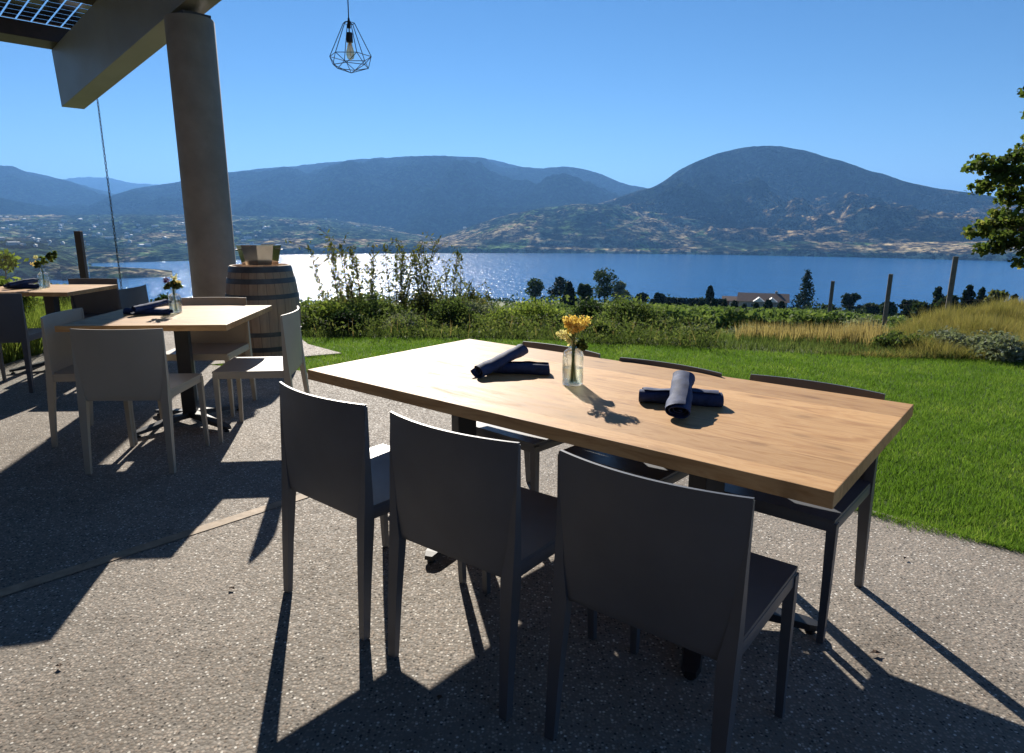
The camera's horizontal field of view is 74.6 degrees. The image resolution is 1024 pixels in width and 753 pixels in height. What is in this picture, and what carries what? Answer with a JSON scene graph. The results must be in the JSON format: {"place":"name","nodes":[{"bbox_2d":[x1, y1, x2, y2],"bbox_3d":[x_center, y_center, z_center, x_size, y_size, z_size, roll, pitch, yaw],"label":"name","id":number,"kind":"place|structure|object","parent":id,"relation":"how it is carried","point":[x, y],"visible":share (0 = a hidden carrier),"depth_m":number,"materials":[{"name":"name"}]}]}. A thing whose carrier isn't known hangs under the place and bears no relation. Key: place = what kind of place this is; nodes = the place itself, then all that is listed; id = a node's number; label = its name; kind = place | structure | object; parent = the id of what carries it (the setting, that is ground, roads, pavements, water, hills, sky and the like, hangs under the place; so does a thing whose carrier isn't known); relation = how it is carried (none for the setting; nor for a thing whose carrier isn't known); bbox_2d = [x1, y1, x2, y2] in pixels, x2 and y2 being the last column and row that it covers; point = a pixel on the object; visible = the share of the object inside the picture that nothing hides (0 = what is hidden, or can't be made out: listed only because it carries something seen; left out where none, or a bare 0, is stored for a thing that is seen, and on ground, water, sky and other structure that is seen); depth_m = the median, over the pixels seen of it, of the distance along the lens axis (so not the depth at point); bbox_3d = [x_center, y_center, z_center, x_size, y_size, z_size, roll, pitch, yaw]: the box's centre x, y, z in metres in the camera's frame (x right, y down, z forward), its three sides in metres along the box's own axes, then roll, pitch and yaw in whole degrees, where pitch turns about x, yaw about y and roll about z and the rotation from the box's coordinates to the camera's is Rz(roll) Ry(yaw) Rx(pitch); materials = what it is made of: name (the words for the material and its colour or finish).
{"place":"outdoors","nodes":[
{"label":"outdoors","id":0,"kind":"place"},
{"bbox_2d":[0,239,91,280],"bbox_3d":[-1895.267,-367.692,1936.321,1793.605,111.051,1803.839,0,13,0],"label":"shore land","id":1,"kind":"structure","parent":0,"point":[27,270],"depth_m":1683.74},
{"bbox_2d":[0,165,114,215],"bbox_3d":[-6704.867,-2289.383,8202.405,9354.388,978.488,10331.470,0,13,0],"label":"mountain","id":2,"kind":"structure","parent":0,"point":[22,192],"depth_m":6584.09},
{"bbox_2d":[1,294,172,363],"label":"bank grass","id":3,"kind":"structure","parent":0,"point":[12,352],"depth_m":6.94,"materials":[{"name":"green plant"}]},
{"bbox_2d":[62,177,157,193],"bbox_3d":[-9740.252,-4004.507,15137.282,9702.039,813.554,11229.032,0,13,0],"label":"distant ridge","id":4,"kind":"structure","parent":0,"point":[115,185],"depth_m":13116.31,"materials":[{"name":"blue"}]},
{"bbox_2d":[60,266,172,280],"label":"spit","id":5,"kind":"structure","parent":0,"point":[72,272],"depth_m":1624.35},
{"bbox_2d":[51,245,239,262],"bbox_3d":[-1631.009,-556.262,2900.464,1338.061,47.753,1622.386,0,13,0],"label":"shore","id":6,"kind":"structure","parent":0,"point":[101,254],"depth_m":2351.21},
{"bbox_2d":[0,214,435,247],"bbox_3d":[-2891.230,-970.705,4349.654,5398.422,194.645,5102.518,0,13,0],"label":"valley floor","id":7,"kind":"structure","parent":0,"point":[281,228],"depth_m":3532.37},
{"bbox_2d":[79,155,645,236],"bbox_3d":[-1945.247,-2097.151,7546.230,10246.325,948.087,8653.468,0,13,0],"label":"plateau mountain","id":8,"kind":"structure","parent":0,"point":[437,196],"depth_m":5512.33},
{"bbox_2d":[0,331,1023,752],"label":"patio","id":9,"kind":"structure","parent":0,"point":[178,645],"depth_m":2.24,"materials":[{"name":"grey concrete"}]},
{"bbox_2d":[0,293,41,392],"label":"dining chair","id":10,"kind":"object","parent":9,"relation":"on","point":[13,327],"visible":0.92,"depth_m":5.30,"materials":[{"name":"plastic"}]},
{"bbox_2d":[0,284,117,373],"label":"square table","id":11,"kind":"object","parent":9,"relation":"on","point":[52,294],"visible":0.42,"depth_m":6.14,"materials":[{"name":"brown wood"}]},
{"bbox_2d":[6,278,38,286],"bbox_3d":[-4.484,-0.861,6.153,0.069,0.052,0.266,5,19,20],"label":"napkin roll","id":12,"kind":"object","parent":11,"relation":"on","point":[21,282],"visible":0.99,"depth_m":6.12,"materials":[{"name":"blue fabric"}]},
{"bbox_2d":[30,250,57,286],"bbox_3d":[-4.295,-0.991,6.193,0.266,0.338,0.132,0,13,0],"label":"flower bottle","id":13,"kind":"object","parent":11,"relation":"on","point":[50,256],"visible":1,"depth_m":6.18,"materials":[{"name":"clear glass"}]},
{"bbox_2d":[41,231,89,277],"bbox_3d":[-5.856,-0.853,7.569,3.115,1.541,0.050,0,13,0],"label":"post","id":14,"kind":"object","parent":9,"relation":"on","point":[81,254],"visible":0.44,"depth_m":7.44,"materials":[{"name":"brown wood"}]},
{"bbox_2d":[68,278,118,318],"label":"dining chair","id":15,"kind":"object","parent":9,"relation":"on","point":[92,304],"visible":0.36,"depth_m":6.67,"materials":[{"name":"plastic"}]},
{"bbox_2d":[40,308,162,446],"bbox_3d":[-2.584,-0.013,4.256,0.488,0.792,0.477,-1,13,-7],"label":"dining chair","id":16,"kind":"object","parent":9,"relation":"on","point":[58,357],"visible":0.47,"depth_m":4.08,"materials":[{"name":"beige plastic"}]},
{"bbox_2d":[0,0,235,296],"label":"canopy","id":17,"kind":"object","parent":9,"relation":"on","point":[98,48],"visible":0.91,"depth_m":7.69,"materials":[{"name":"concrete"}]},
{"bbox_2d":[97,99,122,288],"bbox_3d":[-6.163,-2.600,10.332,0.028,3.145,0.028,13,18,43],"label":"rain chain","id":18,"kind":"object","parent":17,"relation":"hanging from","point":[109,196],"visible":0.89,"depth_m":10.28,"materials":[{"name":"brown metal"}]},
{"bbox_2d":[329,0,371,72],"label":"pendant lamp","id":19,"kind":"object","parent":17,"relation":"hanging from","point":[349,36],"visible":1,"depth_m":4.36,"materials":[{"name":"metal"}]},
{"bbox_2d":[117,284,148,309],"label":"dining chair","id":20,"kind":"object","parent":9,"relation":"on","point":[131,297],"visible":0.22,"depth_m":5.72,"materials":[{"name":"plastic"}]},
{"bbox_2d":[70,328,209,474],"bbox_3d":[-2.085,0.091,3.804,0.477,0.792,0.488,0,13,-2],"label":"dining chair","id":21,"kind":"object","parent":9,"relation":"on","point":[126,366],"visible":1,"depth_m":3.57,"materials":[{"name":"beige plastic"}]},
{"bbox_2d":[0,494,306,596],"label":"joint strip","id":22,"kind":"object","parent":9,"relation":"on","point":[83,566],"visible":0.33,"depth_m":2.81,"materials":[{"name":"beige concrete"}]},
{"bbox_2d":[54,305,271,437],"bbox_3d":[-2.220,-0.047,4.514,0.980,0.743,0.970,-1,13,-4],"label":"square table","id":23,"kind":"object","parent":9,"relation":"on","point":[184,322],"visible":0.8,"depth_m":4.39,"materials":[{"name":"brown wood"}]},
{"bbox_2d":[123,308,172,314],"bbox_3d":[-2.409,-0.430,4.447,0.319,0.048,0.072,1,13,2],"label":"napkin roll","id":24,"kind":"object","parent":23,"relation":"on","point":[158,311],"visible":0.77,"depth_m":4.42,"materials":[{"name":"blue fabric"}]},
{"bbox_2d":[131,299,169,313],"bbox_3d":[-2.407,-0.469,4.470,0.071,0.048,0.271,6,20,24],"label":"napkin roll","id":25,"kind":"object","parent":23,"relation":"on","point":[147,306],"visible":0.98,"depth_m":4.43,"materials":[{"name":"blue fabric"}]},
{"bbox_2d":[163,273,182,311],"bbox_3d":[-2.269,-0.559,4.499,0.134,0.261,0.080,0,13,0],"label":"flower bottle","id":26,"kind":"object","parent":23,"relation":"on","point":[173,284],"visible":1,"depth_m":4.48,"materials":[{"name":"clear glass"}]},
{"bbox_2d":[166,297,256,416],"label":"dining chair","id":27,"kind":"object","parent":9,"relation":"on","point":[228,345],"visible":0.54,"depth_m":5.00,"materials":[{"name":"beige plastic"}]},
{"bbox_2d":[212,306,309,442],"bbox_3d":[-1.601,-0.029,4.333,0.488,0.792,0.477,-1,13,-6],"label":"dining chair","id":28,"kind":"object","parent":9,"relation":"on","point":[288,363],"visible":0.99,"depth_m":4.17,"materials":[{"name":"beige plastic"}]},
{"bbox_2d":[225,263,300,356],"bbox_3d":[-2.489,-0.652,6.746,0.704,0.925,0.704,-5,14,-19],"label":"wine barrel","id":29,"kind":"object","parent":9,"relation":"on","point":[275,287],"visible":0.59,"depth_m":6.46,"materials":[{"name":"brown wood"}]},
{"bbox_2d":[235,244,282,264],"bbox_3d":[-2.488,-1.201,6.620,0.446,0.193,0.307,-3,13,-12],"label":"ice tub","id":30,"kind":"object","parent":29,"relation":"on","point":[259,254],"visible":1,"depth_m":6.52,"materials":[{"name":"metal"}]},
{"bbox_2d":[279,381,466,640],"bbox_3d":[-0.510,0.406,2.443,0.477,0.792,0.488,11,17,39],"label":"dining chair","id":31,"kind":"object","parent":9,"relation":"on","point":[330,457],"visible":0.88,"depth_m":2.20,"materials":[{"name":"plastic"}]},
{"bbox_2d":[388,411,596,721],"bbox_3d":[-0.055,0.488,2.088,0.477,0.792,0.488,10,16,36],"label":"dining chair","id":32,"kind":"object","parent":9,"relation":"on","point":[467,499],"visible":0.94,"depth_m":1.85,"materials":[{"name":"plastic"}]},
{"bbox_2d":[476,341,599,491],"bbox_3d":[0.094,0.261,3.157,0.477,0.758,0.488,12,18,43],"label":"dining chair","id":33,"kind":"object","parent":9,"relation":"on","point":[533,446],"visible":0.09,"depth_m":2.96,"materials":[{"name":"plastic"}]},
{"bbox_2d":[307,339,913,679],"bbox_3d":[0.252,0.394,2.608,2.043,0.743,0.985,10,17,38],"label":"long table","id":34,"kind":"object","parent":9,"relation":"on","point":[825,449],"visible":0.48,"depth_m":2.17,"materials":[{"name":"brown wood"}]},
{"bbox_2d":[470,344,527,377],"bbox_3d":[-0.047,-0.065,2.722,0.084,0.052,0.276,12,31,43],"label":"napkin roll","id":35,"kind":"object","parent":34,"relation":"on","point":[489,366],"visible":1,"depth_m":2.68,"materials":[{"name":"blue fabric"}]},
{"bbox_2d":[492,361,549,374],"bbox_3d":[0.025,-0.036,2.723,0.262,0.057,0.078,2,13,8],"label":"napkin roll","id":36,"kind":"object","parent":34,"relation":"on","point":[527,367],"visible":0.81,"depth_m":2.69,"materials":[{"name":"blue fabric"}]},
{"bbox_2d":[556,314,591,383],"bbox_3d":[0.229,-0.100,2.500,0.140,0.267,0.111,0,13,0],"label":"flower bottle","id":37,"kind":"object","parent":34,"relation":"on","point":[572,372],"visible":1,"depth_m":2.49,"materials":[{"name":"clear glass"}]},
{"bbox_2d":[665,370,694,418],"bbox_3d":[0.548,0.053,2.185,0.081,0.061,0.260,4,27,17],"label":"napkin roll","id":38,"kind":"object","parent":34,"relation":"on","point":[678,402],"visible":1,"depth_m":2.13,"materials":[{"name":"blue fabric"}]},
{"bbox_2d":[639,387,723,406],"bbox_3d":[0.568,0.067,2.268,0.275,0.061,0.081,3,13,11],"label":"napkin roll","id":39,"kind":"object","parent":34,"relation":"on","point":[708,398],"visible":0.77,"depth_m":2.24,"materials":[{"name":"blue fabric"}]},
{"bbox_2d":[557,357,721,494],"bbox_3d":[0.523,0.352,2.762,0.477,0.758,0.488,12,17,41],"label":"dining chair","id":40,"kind":"object","parent":9,"relation":"on","point":[650,471],"visible":0.13,"depth_m":2.64,"materials":[{"name":"plastic"}]},
{"bbox_2d":[544,449,798,752],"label":"dining chair","id":41,"kind":"object","parent":9,"relation":"on","point":[684,566],"visible":1,"depth_m":1.52,"materials":[{"name":"plastic"}]},
{"bbox_2d":[724,374,884,643],"bbox_3d":[0.994,0.427,2.436,0.477,0.758,0.488,11,17,40],"label":"dining chair","id":42,"kind":"object","parent":9,"relation":"on","point":[859,494],"visible":0.27,"depth_m":2.27,"materials":[{"name":"plastic"}]},
{"bbox_2d":[0,0,1023,196],"label":"sky","id":43,"kind":"structure","parent":0,"point":[630,92],"materials":[{"name":"blue"}]},
{"bbox_2d":[28,253,1023,312],"bbox_3d":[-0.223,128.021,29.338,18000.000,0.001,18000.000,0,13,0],"label":"lake","id":44,"kind":"structure","parent":0,"point":[506,275],"depth_m":1751.70,"materials":[{"name":"liquid"}]},
{"bbox_2d":[434,204,770,247],"bbox_3d":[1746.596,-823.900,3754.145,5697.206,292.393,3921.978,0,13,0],"label":"foothill","id":45,"kind":"structure","parent":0,"point":[596,225],"depth_m":3259.30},
{"bbox_2d":[183,238,1023,260],"bbox_3d":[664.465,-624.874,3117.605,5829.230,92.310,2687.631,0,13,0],"label":"shore terrace","id":46,"kind":"structure","parent":0,"point":[948,250],"depth_m":2860.43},
{"bbox_2d":[210,335,1023,553],"bbox_3d":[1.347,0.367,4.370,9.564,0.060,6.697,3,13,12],"label":"lawn grass","id":47,"kind":"structure","parent":0,"point":[948,436],"depth_m":4.84,"materials":[{"name":"green plant"}]},
{"bbox_2d":[301,301,1021,360],"bbox_3d":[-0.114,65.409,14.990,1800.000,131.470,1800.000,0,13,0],"label":"hillside ground","id":48,"kind":"structure","parent":0,"point":[501,303],"depth_m":7.97,"materials":[{"name":"green plant"}]},
{"bbox_2d":[0,249,44,315],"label":"shrub","id":49,"kind":"object","parent":48,"relation":"on","point":[10,261],"visible":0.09,"depth_m":7.60,"materials":[{"name":"green plant"}]},
{"bbox_2d":[33,283,71,311],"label":"shrub","id":50,"kind":"object","parent":48,"relation":"on","point":[61,299],"visible":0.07,"depth_m":8.35,"materials":[{"name":"green plant"}]},
{"bbox_2d":[300,297,358,329],"bbox_3d":[-2.558,-0.781,9.007,1.095,0.610,0.797,-12,18,-42],"label":"shrub","id":51,"kind":"object","parent":48,"relation":"on","point":[328,310],"visible":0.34,"depth_m":8.89,"materials":[{"name":"green plant"}]},
{"bbox_2d":[285,227,380,307],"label":"leafy shoots","id":52,"kind":"object","parent":48,"relation":"on","point":[338,285],"visible":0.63,"depth_m":9.93,"materials":[{"name":"green plant"}]},
{"bbox_2d":[321,309,370,333],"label":"shrub","id":53,"kind":"object","parent":48,"relation":"on","point":[346,317],"visible":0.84,"depth_m":8.41,"materials":[{"name":"green plant"}]},
{"bbox_2d":[343,288,413,325],"bbox_3d":[-1.958,-0.831,9.692,1.206,0.864,1.250,-5,14,-20],"label":"shrub","id":54,"kind":"object","parent":48,"relation":"on","point":[370,305],"visible":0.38,"depth_m":9.51,"materials":[{"name":"green plant"}]},
{"bbox_2d":[343,232,447,311],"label":"leafy shoots","id":55,"kind":"object","parent":48,"relation":"on","point":[401,295],"visible":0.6,"depth_m":10.55,"materials":[{"name":"green plant"}]},
{"bbox_2d":[382,309,436,329],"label":"shrub","id":56,"kind":"object","parent":48,"relation":"on","point":[405,321],"visible":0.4,"depth_m":8.91,"materials":[{"name":"green plant"}]},
{"bbox_2d":[398,289,455,325],"bbox_3d":[-1.169,-0.864,10.169,1.158,0.916,1.303,0,13,0],"label":"shrub","id":57,"kind":"object","parent":48,"relation":"on","point":[423,301],"visible":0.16,"depth_m":10.02,"materials":[{"name":"green plant"}]},
{"bbox_2d":[397,240,465,301],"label":"leafy shoots","id":58,"kind":"object","parent":48,"relation":"on","point":[421,267],"visible":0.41,"depth_m":10.66,"materials":[{"name":"green plant"}]},
{"bbox_2d":[422,293,485,329],"bbox_3d":[-0.748,-0.798,9.213,0.844,0.716,0.876,-9,15,-33],"label":"shrub","id":59,"kind":"object","parent":48,"relation":"on","point":[445,312],"visible":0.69,"depth_m":9.07,"materials":[{"name":"green plant"}]},
{"bbox_2d":[454,276,491,310],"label":"leafy shoots","id":60,"kind":"object","parent":48,"relation":"on","point":[470,293],"visible":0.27,"depth_m":11.14,"materials":[{"name":"green plant"}]},
{"bbox_2d":[462,298,499,316],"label":"shrub","id":61,"kind":"object","parent":48,"relation":"on","point":[480,308],"visible":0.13,"depth_m":10.58,"materials":[{"name":"green plant"}]},
{"bbox_2d":[477,305,535,328],"bbox_3d":[-0.120,-0.724,9.487,1.015,0.605,0.998,-7,15,-29],"label":"shrub","id":62,"kind":"object","parent":48,"relation":"on","point":[508,311],"visible":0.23,"depth_m":9.37,"materials":[{"name":"green plant"}]},
{"bbox_2d":[301,301,723,348],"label":"undergrowth","id":63,"kind":"object","parent":48,"relation":"on","point":[499,321],"visible":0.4,"depth_m":8.20,"materials":[{"name":"green plant"}]},
{"bbox_2d":[524,277,546,300],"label":"tree","id":64,"kind":"object","parent":48,"relation":"on","point":[536,287],"visible":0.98,"depth_m":213.19,"materials":[{"name":"green plant"}]},
{"bbox_2d":[514,297,565,327],"bbox_3d":[0.435,-0.787,9.904,1.158,0.786,1.202,0,13,0],"label":"shrub","id":65,"kind":"object","parent":48,"relation":"on","point":[536,309],"visible":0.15,"depth_m":9.84,"materials":[{"name":"green plant"}]},
{"bbox_2d":[546,276,568,297],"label":"tree","id":66,"kind":"object","parent":48,"relation":"on","point":[559,285],"visible":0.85,"depth_m":222.56,"materials":[{"name":"green plant"}]},
{"bbox_2d":[560,280,578,307],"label":"conifer tree","id":67,"kind":"object","parent":48,"relation":"on","point":[569,290],"visible":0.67,"depth_m":118.80,"materials":[{"name":"green plant"}]},
{"bbox_2d":[575,283,592,304],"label":"tree","id":68,"kind":"object","parent":48,"relation":"on","point":[584,291],"visible":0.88,"depth_m":128.22,"materials":[{"name":"green plant"}]},
{"bbox_2d":[569,296,604,319],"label":"shrub","id":69,"kind":"object","parent":48,"relation":"on","point":[582,308],"visible":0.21,"depth_m":12.41,"materials":[{"name":"green plant"}]},
{"bbox_2d":[300,289,900,316],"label":"scrub","id":70,"kind":"object","parent":48,"relation":"on","point":[499,299],"visible":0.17,"depth_m":202.50,"materials":[{"name":"green plant"}]},
{"bbox_2d":[592,267,618,299],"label":"tree","id":71,"kind":"object","parent":48,"relation":"on","point":[606,288],"visible":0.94,"depth_m":185.39,"materials":[{"name":"green plant"}]},
{"bbox_2d":[302,295,921,328],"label":"slope scrub","id":72,"kind":"object","parent":48,"relation":"on","point":[561,306],"visible":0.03,"depth_m":42.65,"materials":[{"name":"green plant"}]},
{"bbox_2d":[613,280,629,300],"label":"tree","id":73,"kind":"object","parent":48,"relation":"on","point":[619,287],"visible":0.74,"depth_m":181.46,"materials":[{"name":"green plant"}]},
{"bbox_2d":[587,292,673,331],"bbox_3d":[1.719,-0.859,10.574,1.418,0.883,1.468,-5,14,-22],"label":"shrub","id":74,"kind":"object","parent":48,"relation":"on","point":[621,306],"visible":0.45,"depth_m":10.36,"materials":[{"name":"green plant"}]},
{"bbox_2d":[648,301,681,328],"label":"shrub","id":75,"kind":"object","parent":48,"relation":"on","point":[665,316],"visible":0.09,"depth_m":11.13,"materials":[{"name":"green plant"}]},
{"bbox_2d":[661,297,726,305],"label":"hedge","id":76,"kind":"object","parent":48,"relation":"on","point":[674,300],"visible":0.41,"depth_m":218.12,"materials":[{"name":"green plant"}]},
{"bbox_2d":[705,285,713,305],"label":"tree","id":77,"kind":"object","parent":48,"relation":"on","point":[709,294],"visible":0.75,"depth_m":195.57,"materials":[{"name":"green plant"}]},
{"bbox_2d":[658,304,833,332],"bbox_3d":[10.357,-2.369,28.730,9.751,1.265,1.517,3,13,12],"label":"vine row","id":78,"kind":"object","parent":48,"relation":"on","point":[727,318],"visible":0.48,"depth_m":28.61,"materials":[{"name":"green plant"}]},
{"bbox_2d":[651,303,865,321],"bbox_3d":[13.156,-3.211,36.785,11.950,1.321,1.589,3,13,11],"label":"vine row","id":79,"kind":"object","parent":48,"relation":"on","point":[703,311],"visible":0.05,"depth_m":36.57,"materials":[{"name":"green plant"}]},
{"bbox_2d":[647,305,872,327],"bbox_3d":[11.584,-2.737,32.474,10.749,1.292,1.682,3,13,11],"label":"vine row","id":80,"kind":"object","parent":48,"relation":"on","point":[784,314],"visible":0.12,"depth_m":32.20,"materials":[{"name":"green plant"}]},
{"bbox_2d":[736,291,789,307],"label":"house","id":81,"kind":"structure","parent":48,"relation":"on","point":[751,299],"depth_m":214.63,"materials":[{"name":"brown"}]},
{"bbox_2d":[788,269,820,308],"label":"conifer tree","id":82,"kind":"object","parent":48,"relation":"on","point":[803,298],"visible":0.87,"depth_m":207.48,"materials":[{"name":"green plant"}]},
{"bbox_2d":[718,316,891,346],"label":"dry grass","id":83,"kind":"structure","parent":48,"relation":"on","point":[855,334],"depth_m":7.99,"materials":[{"name":"beige plant"}]},
{"bbox_2d":[809,315,851,331],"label":"shrub","id":84,"kind":"object","parent":48,"relation":"on","point":[826,320],"visible":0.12,"depth_m":12.21,"materials":[{"name":"green plant"}]},
{"bbox_2d":[840,292,861,310],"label":"tree","id":85,"kind":"object","parent":48,"relation":"on","point":[848,301],"visible":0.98,"depth_m":177.54,"materials":[{"name":"green plant"}]},
{"bbox_2d":[855,302,880,315],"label":"tree","id":86,"kind":"object","parent":48,"relation":"on","point":[866,308],"visible":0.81,"depth_m":153.40,"materials":[{"name":"green plant"}]},
{"bbox_2d":[840,314,896,331],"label":"shrub","id":87,"kind":"object","parent":48,"relation":"on","point":[855,320],"visible":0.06,"depth_m":9.76,"materials":[{"name":"green plant"}]},
{"bbox_2d":[744,255,1017,325],"bbox_3d":[14.572,-3.493,30.391,7.664,5.600,13.491,0,13,0],"label":"wire fence","id":88,"kind":"object","parent":48,"relation":"on","point":[950,286],"visible":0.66,"depth_m":32.00,"materials":[{"name":"wood"}]},
{"bbox_2d":[878,302,897,316],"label":"tree","id":89,"kind":"object","parent":48,"relation":"on","point":[893,309],"visible":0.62,"depth_m":130.35,"materials":[{"name":"green plant"}]},
{"bbox_2d":[870,330,934,349],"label":"shrub","id":90,"kind":"object","parent":48,"relation":"on","point":[892,336],"visible":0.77,"depth_m":7.36,"materials":[{"name":"green plant"}]},
{"bbox_2d":[897,299,917,319],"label":"tree","id":91,"kind":"object","parent":48,"relation":"on","point":[906,308],"visible":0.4,"depth_m":103.04,"materials":[{"name":"green plant"}]},
{"bbox_2d":[910,301,934,318],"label":"tree","id":92,"kind":"object","parent":48,"relation":"on","point":[916,308],"visible":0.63,"depth_m":89.29,"materials":[{"name":"green plant"}]},
{"bbox_2d":[931,286,944,309],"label":"conifer tree","id":93,"kind":"object","parent":48,"relation":"on","point":[937,293],"visible":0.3,"depth_m":92.49,"materials":[{"name":"green plant"}]},
{"bbox_2d":[915,325,969,348],"bbox_3d":[4.862,-0.377,7.508,0.632,0.348,0.715,0,13,0],"label":"shrub","id":94,"kind":"object","parent":48,"relation":"on","point":[956,338],"visible":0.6,"depth_m":7.41,"materials":[{"name":"green plant"}]},
{"bbox_2d":[934,295,962,311],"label":"tree","id":95,"kind":"object","parent":48,"relation":"on","point":[942,302],"visible":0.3,"depth_m":90.03,"materials":[{"name":"green plant"}]},
{"bbox_2d":[960,284,976,308],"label":"conifer tree","id":96,"kind":"object","parent":48,"relation":"on","point":[969,294],"visible":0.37,"depth_m":92.25,"materials":[{"name":"green plant"}]},
{"bbox_2d":[971,286,987,309],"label":"conifer tree","id":97,"kind":"object","parent":48,"relation":"on","point":[981,296],"visible":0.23,"depth_m":89.95,"materials":[{"name":"green plant"}]},
{"bbox_2d":[960,86,1023,268],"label":"maple tree","id":98,"kind":"object","parent":48,"relation":"on","point":[1004,223],"visible":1,"depth_m":8.09,"materials":[{"name":"green plant"}]},
{"bbox_2d":[964,328,1023,363],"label":"shrub","id":99,"kind":"object","parent":48,"relation":"on","point":[993,340],"visible":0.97,"depth_m":6.79,"materials":[{"name":"green plant"}]},
{"bbox_2d":[983,289,1009,306],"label":"tree","id":100,"kind":"object","parent":48,"relation":"on","point":[997,293],"visible":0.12,"depth_m":83.87,"materials":[{"name":"green plant"}]},
{"bbox_2d":[598,146,1023,242],"bbox_3d":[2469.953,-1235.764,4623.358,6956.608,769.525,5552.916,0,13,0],"label":"dome mountain","id":101,"kind":"structure","parent":0,"point":[778,194],"depth_m":3765.46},
{"bbox_2d":[816,292,1023,360],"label":"meadow grass","id":102,"kind":"structure","parent":0,"point":[1005,316],"depth_m":8.29,"materials":[{"name":"plant"}]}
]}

